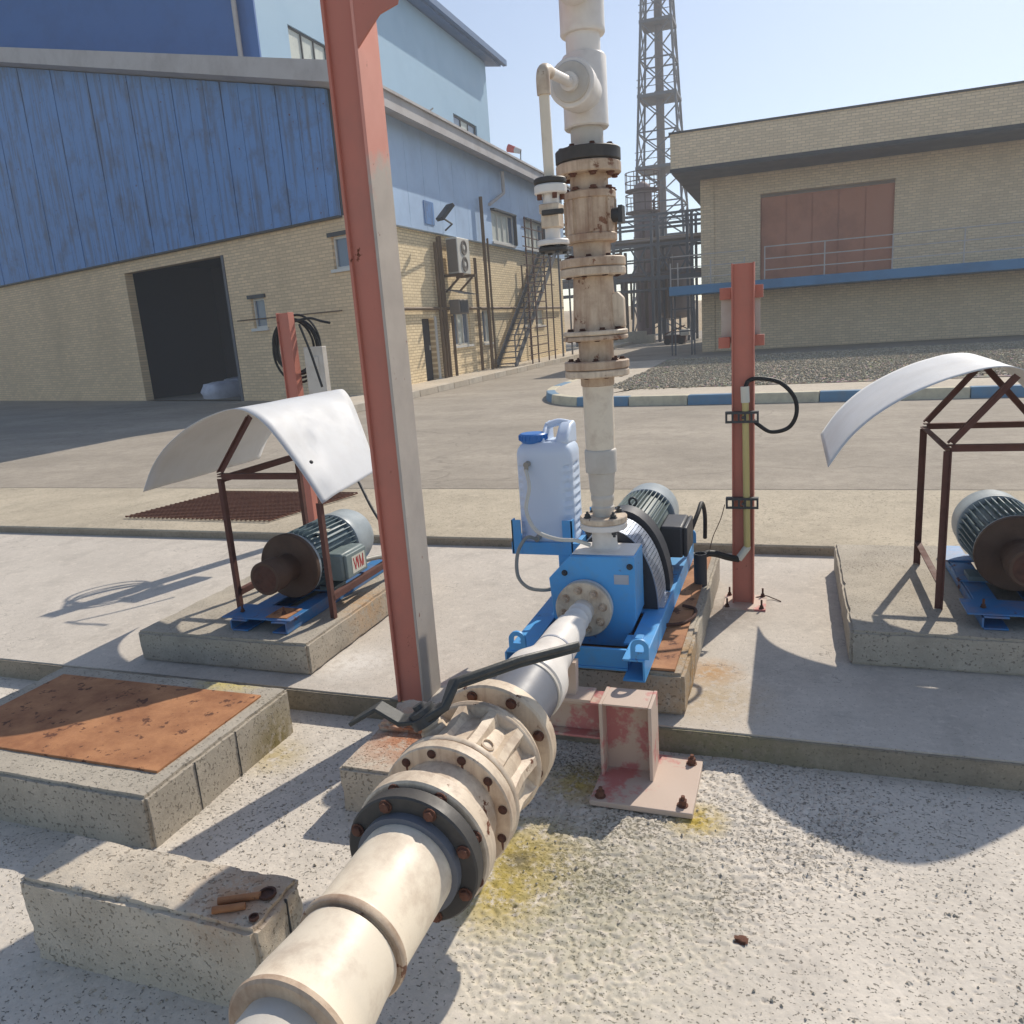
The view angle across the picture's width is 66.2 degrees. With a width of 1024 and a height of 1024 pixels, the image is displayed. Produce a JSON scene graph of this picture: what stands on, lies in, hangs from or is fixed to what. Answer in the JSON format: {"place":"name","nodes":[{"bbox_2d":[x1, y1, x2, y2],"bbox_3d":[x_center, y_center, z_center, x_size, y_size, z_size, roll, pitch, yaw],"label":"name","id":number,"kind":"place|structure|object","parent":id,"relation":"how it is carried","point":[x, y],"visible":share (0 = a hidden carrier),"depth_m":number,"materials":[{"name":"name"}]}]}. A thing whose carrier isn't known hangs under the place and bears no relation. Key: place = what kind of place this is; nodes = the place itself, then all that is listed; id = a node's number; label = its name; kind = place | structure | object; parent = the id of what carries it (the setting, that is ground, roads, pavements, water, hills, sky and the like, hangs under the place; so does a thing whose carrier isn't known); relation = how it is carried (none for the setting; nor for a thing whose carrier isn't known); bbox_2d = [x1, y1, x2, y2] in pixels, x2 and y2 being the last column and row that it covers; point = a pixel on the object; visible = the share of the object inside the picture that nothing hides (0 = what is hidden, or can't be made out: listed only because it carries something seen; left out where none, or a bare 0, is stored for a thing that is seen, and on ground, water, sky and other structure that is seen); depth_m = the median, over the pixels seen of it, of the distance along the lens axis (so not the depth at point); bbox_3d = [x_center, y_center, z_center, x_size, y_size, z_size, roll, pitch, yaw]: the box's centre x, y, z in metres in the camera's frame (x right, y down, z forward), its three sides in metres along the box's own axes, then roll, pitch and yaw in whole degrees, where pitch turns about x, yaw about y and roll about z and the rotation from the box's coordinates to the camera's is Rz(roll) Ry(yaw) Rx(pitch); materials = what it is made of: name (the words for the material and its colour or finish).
{"place":"outdoors","nodes":[
{"label":"outdoors","id":0,"kind":"place"},
{"bbox_2d":[0,677,64,879],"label":"yard floor","id":1,"kind":"structure","parent":0,"point":[11,832],"depth_m":2.70,"materials":[{"name":"concrete"}]},
{"bbox_2d":[0,667,292,849],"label":"concrete plinth","id":2,"kind":"structure","parent":1,"relation":"on","point":[145,761],"depth_m":2.91,"materials":[{"name":"concrete"}]},
{"bbox_2d":[349,333,670,403],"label":"pavement","id":3,"kind":"structure","parent":0,"point":[360,398],"depth_m":23.52,"materials":[{"name":"concrete"}]},
{"bbox_2d":[0,47,569,400],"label":"brick hall","id":4,"kind":"structure","parent":3,"relation":"on","point":[172,225],"depth_m":21.85,"materials":[{"name":"beige brick"}]},
{"bbox_2d":[246,294,269,331],"bbox_3d":[-6.311,-4.989,19.676,0.696,0.878,0.180,6,17,36],"label":"window","id":5,"kind":"structure","parent":4,"relation":"in","point":[259,306],"depth_m":19.73,"materials":[{"name":"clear glass"}]},
{"bbox_2d":[326,230,349,272],"bbox_3d":[-3.794,-5.801,17.509,0.701,0.852,0.180,6,17,36],"label":"window","id":6,"kind":"structure","parent":4,"relation":"in","point":[340,243],"depth_m":17.58,"materials":[{"name":"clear glass"}]},
{"bbox_2d":[422,319,433,380],"bbox_3d":[-2.386,-4.449,21.558,0.070,1.660,0.780,1,14,19],"label":"door","id":7,"kind":"structure","parent":4,"relation":"in","point":[425,322],"depth_m":21.70,"materials":[{"name":"grey metal"}]},
{"bbox_2d":[436,203,454,230],"bbox_3d":[-1.724,-7.984,21.240,0.519,0.599,1.188,-2,13,9],"label":"floodlight","id":8,"kind":"object","parent":4,"relation":"attached to","point":[445,212],"visible":1,"depth_m":20.86,"materials":[{"name":"grey metal"}]},
{"bbox_2d":[449,299,468,313],"bbox_3d":[-1.508,-5.897,22.576,0.315,0.400,0.750,1,14,19],"label":"ac unit","id":9,"kind":"object","parent":4,"relation":"attached to","point":[459,306],"visible":1,"depth_m":22.28,"materials":[{"name":"grey metal"}]},
{"bbox_2d":[444,237,475,292],"bbox_3d":[-1.508,-7.026,22.406,0.600,1.469,0.980,1,14,19],"label":"ac unit","id":10,"kind":"object","parent":4,"relation":"attached to","point":[458,257],"visible":0.99,"depth_m":22.05,"materials":[{"name":"white metal"}]},
{"bbox_2d":[445,289,477,294],"bbox_3d":[-1.432,-6.300,22.497,0.642,0.184,1.068,1,14,19],"label":"awning","id":11,"kind":"object","parent":4,"relation":"attached to","point":[459,291],"visible":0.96,"depth_m":22.30,"materials":[{"name":"metal"}]},
{"bbox_2d":[453,314,473,347],"bbox_3d":[-1.515,-5.502,23.585,0.180,1.090,1.420,1,14,19],"label":"window","id":12,"kind":"structure","parent":4,"relation":"in","point":[460,320],"depth_m":23.72,"materials":[{"name":"clear glass"}]},
{"bbox_2d":[482,310,493,344],"bbox_3d":[-0.824,-6.002,25.531,0.180,1.110,0.970,1,14,19],"label":"window","id":13,"kind":"structure","parent":4,"relation":"in","point":[484,312],"depth_m":25.55,"materials":[{"name":"clear glass"}]},
{"bbox_2d":[491,210,516,247],"bbox_3d":[-0.319,-9.468,26.355,0.160,1.030,2.270,1,14,19],"label":"window","id":14,"kind":"structure","parent":4,"relation":"in","point":[502,225],"depth_m":26.32,"materials":[{"name":"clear glass"}]},
{"bbox_2d":[506,144,521,158],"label":"windsock","id":15,"kind":"object","parent":4,"relation":"on","point":[511,148],"visible":0.83,"depth_m":40.81,"materials":[{"name":"fabric"}]},
{"bbox_2d":[525,220,541,251],"bbox_3d":[0.793,-10.319,29.481,0.160,1.050,2.320,1,14,19],"label":"window","id":16,"kind":"structure","parent":4,"relation":"in","point":[536,235],"depth_m":29.52,"materials":[{"name":"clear glass"}]},
{"bbox_2d":[497,225,573,366],"bbox_3d":[0.837,-7.981,28.404,0.785,5.100,7.264,1,14,19],"label":"outside stair","id":17,"kind":"object","parent":4,"relation":"attached to","point":[509,334],"visible":0.76,"depth_m":27.70,"materials":[{"name":"metal"}]},
{"bbox_2d":[535,309,545,326],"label":"window","id":18,"kind":"structure","parent":4,"relation":"in","point":[539,313],"depth_m":31.09,"materials":[{"name":"clear glass"}]},
{"bbox_2d":[624,169,659,334],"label":"process vessel","id":19,"kind":"object","parent":3,"relation":"on","point":[641,192],"visible":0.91,"depth_m":45.94,"materials":[{"name":"grey metal"}]},
{"bbox_2d":[0,709,1023,1023],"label":"yard floor","id":20,"kind":"structure","parent":0,"point":[506,947],"depth_m":2.19,"materials":[{"name":"concrete"}]},
{"bbox_2d":[20,836,302,1007],"bbox_3d":[-0.929,1.126,2.114,0.777,0.369,0.206,1,14,19],"label":"broken block","id":21,"kind":"object","parent":20,"relation":"on","point":[209,932],"depth_m":2.02,"materials":[{"name":"concrete"}]},
{"bbox_2d":[339,700,441,811],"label":"support block","id":22,"kind":"structure","parent":20,"relation":"on","point":[366,767],"depth_m":2.74,"materials":[{"name":"concrete"}]},
{"bbox_2d":[0,760,1023,1023],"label":"loose grit","id":23,"kind":"object","parent":20,"relation":"on","point":[950,1008],"visible":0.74,"depth_m":2.30,"materials":[{"name":"grey gravel"}]},
{"bbox_2d":[0,532,1023,763],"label":"concrete platform","id":24,"kind":"structure","parent":20,"relation":"on","point":[785,668],"depth_m":3.90,"materials":[{"name":"grey concrete"}]},
{"bbox_2d":[139,561,430,674],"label":"concrete plinth","id":25,"kind":"structure","parent":24,"relation":"on","point":[201,632],"depth_m":3.84,"materials":[{"name":"grey concrete"}]},
{"bbox_2d":[143,389,382,618],"bbox_3d":[-1.232,-0.100,4.342,1.069,1.052,0.970,1,14,19],"label":"sheet canopy","id":26,"kind":"object","parent":25,"relation":"on","point":[321,438],"visible":0.97,"depth_m":4.04,"materials":[{"name":"white metal"}]},
{"bbox_2d":[222,509,383,633],"bbox_3d":[-0.996,0.238,4.250,0.504,0.415,1.193,1,14,19],"label":"motor unit","id":27,"kind":"object","parent":25,"relation":"on","point":[289,567],"visible":0.88,"depth_m":3.96,"materials":[{"name":"grey metal"}]},
{"bbox_2d":[357,481,377,519],"bbox_3d":[-0.937,-0.089,5.194,0.041,0.335,0.818,-11,15,-27],"label":"cable","id":28,"kind":"object","parent":27,"relation":"attached to","point":[366,497],"visible":0.42,"depth_m":5.24,"materials":[{"name":"black rubber"}]},
{"bbox_2d":[320,0,440,701],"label":"red column","id":29,"kind":"structure","parent":24,"relation":"on","point":[355,76],"depth_m":2.96,"materials":[{"name":"metal"}]},
{"bbox_2d":[0,527,833,555],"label":"kerb face","id":30,"kind":"object","parent":24,"relation":"attached to","point":[810,551],"depth_m":6.15},
{"bbox_2d":[0,659,1023,791],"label":"platform face","id":31,"kind":"object","parent":24,"relation":"attached to","point":[936,768],"visible":0.3,"depth_m":2.81},
{"bbox_2d":[578,557,719,714],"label":"concrete plinth","id":32,"kind":"structure","parent":24,"relation":"on","point":[670,677],"depth_m":3.17,"materials":[{"name":"concrete"}]},
{"bbox_2d":[505,483,706,682],"bbox_3d":[0.441,0.201,3.689,0.786,0.479,1.620,1,14,19],"label":"pump unit","id":33,"kind":"object","parent":32,"relation":"on","point":[634,569],"visible":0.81,"depth_m":3.28,"materials":[{"name":"blue metal"}]},
{"bbox_2d":[517,418,582,541],"bbox_3d":[0.169,-0.127,3.605,0.262,0.587,0.242,1,14,19],"label":"jerrican","id":34,"kind":"object","parent":33,"relation":"on","point":[547,460],"visible":0.83,"depth_m":3.53,"materials":[{"name":"white plastic"}]},
{"bbox_2d":[515,535,550,591],"bbox_3d":[0.077,0.221,3.429,0.140,0.187,0.297,-6,13,-8],"label":"hose","id":35,"kind":"object","parent":34,"relation":"attached to","point":[520,580],"visible":0.94,"depth_m":3.40,"materials":[{"name":"plastic"}]},
{"bbox_2d":[524,469,590,546],"bbox_3d":[0.156,-0.015,3.347,0.108,0.287,0.421,-13,16,-34],"label":"hose","id":36,"kind":"object","parent":33,"relation":"on","point":[540,533],"visible":1,"depth_m":3.37,"materials":[{"name":"grey plastic"}]},
{"bbox_2d":[580,385,627,536],"bbox_3d":[0.359,-0.233,3.179,0.194,0.661,0.194,1,14,19],"label":"riser pipe","id":37,"kind":"object","parent":33,"relation":"on","point":[602,515],"visible":0.98,"depth_m":3.14,"materials":[{"name":"grey metal"}]},
{"bbox_2d":[559,255,629,386],"bbox_3d":[0.324,-0.735,3.059,0.253,0.483,0.253,1,14,19],"label":"check valve","id":38,"kind":"object","parent":37,"relation":"on","point":[599,323],"visible":1,"depth_m":2.98,"materials":[{"name":"beige metal"}]},
{"bbox_2d":[555,140,624,259],"bbox_3d":[0.297,-1.160,2.957,0.249,0.398,0.241,1,14,19],"label":"riser valve","id":39,"kind":"object","parent":38,"relation":"on","point":[594,214],"visible":0.9,"depth_m":2.89,"materials":[{"name":"grey metal"}]},
{"bbox_2d":[550,0,608,144],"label":"riser tees","id":40,"kind":"object","parent":39,"relation":"on","point":[584,104],"visible":0.9,"depth_m":2.77,"materials":[{"name":"white plastic"}]},
{"bbox_2d":[534,63,578,255],"bbox_3d":[0.155,-1.159,2.589,0.103,0.606,0.347,1,14,19],"label":"bypass pipe","id":41,"kind":"object","parent":40,"relation":"attached to","point":[550,187],"visible":1,"depth_m":2.47,"materials":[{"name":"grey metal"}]},
{"bbox_2d":[666,604,697,626],"bbox_3d":[0.760,0.465,3.486,0.090,0.029,0.276,4,15,29],"label":"bent rod","id":42,"kind":"object","parent":32,"relation":"on","point":[692,617],"visible":0.98,"depth_m":3.46,"materials":[{"name":"brown metal"}]},
{"bbox_2d":[694,551,706,586],"bbox_3d":[0.942,0.285,3.925,0.063,0.165,0.063,1,14,19],"label":"conduit stub","id":43,"kind":"object","parent":32,"relation":"on","point":[700,569],"visible":0.98,"depth_m":3.90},
{"bbox_2d":[718,262,766,611],"bbox_3d":[1.155,-0.353,3.935,0.234,1.715,0.220,1,14,19],"label":"red post","id":44,"kind":"object","parent":24,"relation":"on","point":[740,316],"visible":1,"depth_m":3.89,"materials":[{"name":"red metal"}]},
{"bbox_2d":[700,376,798,561],"bbox_3d":[1.145,-0.196,3.903,0.529,0.936,0.131,-6,13,-8],"label":"cable conduit","id":45,"kind":"object","parent":44,"relation":"attached to","point":[746,498],"visible":0.95,"depth_m":3.88,"materials":[{"name":"black rubber"}]},
{"bbox_2d":[710,504,724,547],"bbox_3d":[1.033,0.075,3.948,0.124,0.209,0.006,-14,16,-35],"label":"binding wire","id":46,"kind":"object","parent":45,"relation":"hanging from","point":[717,526],"visible":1,"depth_m":3.95,"materials":[{"name":"grey metal"}]},
{"bbox_2d":[834,544,1023,675],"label":"concrete plinth","id":47,"kind":"structure","parent":24,"relation":"on","point":[892,616],"depth_m":3.37,"materials":[{"name":"grey concrete"}]},
{"bbox_2d":[820,353,1023,609],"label":"sheet canopy","id":48,"kind":"object","parent":47,"relation":"on","point":[854,414],"visible":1,"depth_m":3.62,"materials":[{"name":"white metal"}]},
{"bbox_2d":[945,490,1023,630],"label":"motor unit","id":49,"kind":"object","parent":47,"relation":"on","point":[988,528],"visible":0.98,"depth_m":3.41,"materials":[{"name":"grey metal"}]},
{"bbox_2d":[550,658,702,818],"bbox_3d":[0.325,0.752,2.766,0.642,0.418,0.340,1,14,19],"label":"pipe support","id":50,"kind":"object","parent":20,"relation":"on","point":[639,773],"visible":0.84,"depth_m":2.79,"materials":[{"name":"metal"}]},
{"bbox_2d":[495,579,612,718],"bbox_3d":[0.131,0.512,2.739,0.232,0.232,1.064,1,14,19],"label":"reducer pipe","id":51,"kind":"object","parent":50,"relation":"on","point":[584,607],"visible":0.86,"depth_m":2.79,"materials":[{"name":"grey plastic"}]},
{"bbox_2d":[348,641,579,896],"bbox_3d":[-0.144,0.639,2.079,0.535,0.451,0.658,1,14,19],"label":"lever valve","id":52,"kind":"object","parent":51,"relation":"attached to","point":[479,756],"visible":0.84,"depth_m":1.99,"materials":[{"name":"grey metal"}]},
{"bbox_2d":[228,788,483,1023],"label":"suction pipe","id":53,"kind":"object","parent":52,"relation":"attached to","point":[344,951],"visible":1,"depth_m":1.48,"materials":[{"name":"grey plastic"}]},
{"bbox_2d":[734,935,748,945],"bbox_3d":[0.597,1.117,2.051,0.039,0.013,0.032,1,14,19],"label":"rusty lump","id":54,"kind":"object","parent":20,"relation":"on","point":[741,939],"visible":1,"depth_m":2.05,"materials":[{"name":"brown metal"}]},
{"bbox_2d":[0,331,1023,489],"bbox_3d":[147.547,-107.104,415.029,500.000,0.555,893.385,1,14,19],"label":"road","id":55,"kind":"structure","parent":0,"point":[467,437],"depth_m":10.10,"materials":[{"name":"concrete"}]},
{"bbox_2d":[200,380,240,398],"bbox_3d":[-8.332,-3.534,22.864,0.967,0.582,1.358,7,17,40],"label":"sack","id":56,"kind":"object","parent":55,"relation":"on","point":[222,389],"visible":0.63,"depth_m":22.40,"materials":[{"name":"plastic"}]},
{"bbox_2d":[224,376,237,380],"bbox_3d":[-8.853,-4.190,25.785,1.263,0.533,0.878,-5,13,-3],"label":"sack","id":57,"kind":"object","parent":55,"relation":"on","point":[233,378],"visible":0.11,"depth_m":25.42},
{"bbox_2d":[0,0,506,142],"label":"tall hall","id":58,"kind":"structure","parent":55,"relation":"on","point":[437,56],"depth_m":23.04,"materials":[{"name":"blue metal"}]},
{"bbox_2d":[287,25,325,59],"bbox_3d":[-5.553,-13.772,24.436,0.160,1.150,4.820,1,14,19],"label":"window","id":59,"kind":"structure","parent":58,"relation":"in","point":[302,46],"depth_m":23.03,"materials":[{"name":"white glass"}]},
{"bbox_2d":[453,114,475,134],"bbox_3d":[-2.096,-16.704,34.354,0.060,0.800,2.700,1,14,19],"label":"window","id":60,"kind":"structure","parent":58,"relation":"in","point":[458,121],"depth_m":34.36,"materials":[{"name":"white glass"}]},
{"bbox_2d":[353,346,615,411],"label":"hall kerb","id":61,"kind":"structure","parent":55,"relation":"on","point":[359,406],"depth_m":21.42,"materials":[{"name":"concrete"}]},
{"bbox_2d":[521,217,557,363],"bbox_3d":[1.007,-7.548,27.270,0.040,4.840,3.391,1,14,19],"label":"rebar ladder","id":62,"kind":"object","parent":61,"relation":"on","point":[534,292],"visible":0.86,"depth_m":26.75,"materials":[{"name":"brown metal"}]},
{"bbox_2d":[562,208,700,346],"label":"pipe rack","id":63,"kind":"object","parent":55,"relation":"on","point":[655,276],"visible":0.44,"depth_m":43.38,"materials":[{"name":"metal"}]},
{"bbox_2d":[613,331,655,343],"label":"wall","id":64,"kind":"structure","parent":55,"relation":"on","point":[638,337],"depth_m":43.32,"materials":[{"name":"concrete"}]},
{"bbox_2d":[632,0,695,332],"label":"lattice tower","id":65,"kind":"structure","parent":55,"relation":"on","point":[657,24],"depth_m":54.10,"materials":[{"name":"metal"}]},
{"bbox_2d":[660,242,690,338],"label":"storage vessel","id":66,"kind":"object","parent":55,"relation":"on","point":[681,301],"visible":0.3,"depth_m":46.75,"materials":[{"name":"metal"}]},
{"bbox_2d":[670,295,695,355],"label":"slab props","id":67,"kind":"object","parent":55,"relation":"on","point":[675,309],"visible":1,"depth_m":27.80,"materials":[{"name":"metal"}]},
{"bbox_2d":[546,379,1023,405],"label":"island kerb","id":68,"kind":"structure","parent":55,"relation":"on","point":[553,396],"depth_m":12.22,"materials":[{"name":"beige paint"}]},
{"bbox_2d":[668,80,1023,351],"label":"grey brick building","id":69,"kind":"structure","parent":55,"relation":"on","point":[935,161],"depth_m":26.08,"materials":[{"name":"brick"}]},
{"bbox_2d":[760,183,894,279],"bbox_3d":[10.815,-9.617,27.135,4.260,2.790,0.110,1,14,19],"label":"door","id":70,"kind":"structure","parent":69,"relation":"in","point":[862,211],"depth_m":27.05,"materials":[{"name":"red metal"}]},
{"bbox_2d":[670,221,1023,286],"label":"balcony railing","id":71,"kind":"object","parent":69,"relation":"on","point":[824,253],"visible":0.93,"depth_m":25.05,"materials":[{"name":"metal"}]},
{"bbox_2d":[0,488,1023,547],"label":"paving","id":72,"kind":"structure","parent":0,"point":[811,518],"depth_m":6.18,"materials":[{"name":"concrete"}]},
{"bbox_2d":[125,491,357,520],"bbox_3d":[-2.452,-0.068,7.184,1.812,0.022,1.070,1,14,19],"label":"metal grating","id":73,"kind":"object","parent":72,"relation":"on","point":[258,505],"visible":0.81,"depth_m":7.11,"materials":[{"name":"brown metal"}]},
{"bbox_2d":[275,312,317,522],"bbox_3d":[-1.632,-0.674,6.020,0.105,1.660,0.075,1,14,19],"label":"red post","id":74,"kind":"object","parent":72,"relation":"on","point":[289,354],"visible":0.39,"depth_m":5.90,"materials":[{"name":"red metal"}]},
{"bbox_2d":[272,314,330,386],"bbox_3d":[-1.543,-1.216,5.886,0.273,0.536,0.844,-16,18,-42],"label":"hose coil","id":75,"kind":"object","parent":74,"relation":"hanging from","point":[308,327],"visible":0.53,"depth_m":5.92,"materials":[{"name":"black rubber"}]},
{"bbox_2d":[303,346,330,393],"bbox_3d":[-1.454,-1.020,5.888,0.160,0.430,0.065,1,14,19],"label":"control box","id":76,"kind":"object","parent":74,"relation":"attached to","point":[319,353],"visible":0.56,"depth_m":5.85,"materials":[{"name":"white metal"}]},
{"bbox_2d":[564,300,701,337],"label":"hill","id":77,"kind":"structure","parent":0,"point":[567,320],"depth_m":81.09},
{"bbox_2d":[664,325,689,344],"bbox_3d":[8.192,-8.788,38.912,1.211,0.938,0.870,1,14,19],"label":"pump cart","id":78,"kind":"object","parent":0,"point":[681,338],"visible":0.93,"depth_m":38.61,"materials":[{"name":"metal"}]},
{"bbox_2d":[437,0,1023,310],"label":"sky","id":79,"kind":"structure","parent":0,"point":[740,60],"materials":[{"name":"blue"}]},
{"bbox_2d":[555,360,1018,395],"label":"island pavement","id":80,"kind":"structure","parent":0,"point":[573,388],"depth_m":13.37,"materials":[{"name":"concrete"}]},
{"bbox_2d":[613,340,1023,389],"bbox_3d":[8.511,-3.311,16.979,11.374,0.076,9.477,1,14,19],"label":"gravel","id":81,"kind":"structure","parent":0,"point":[887,354],"depth_m":17.12,"materials":[{"name":"grey gravel"}]}
]}

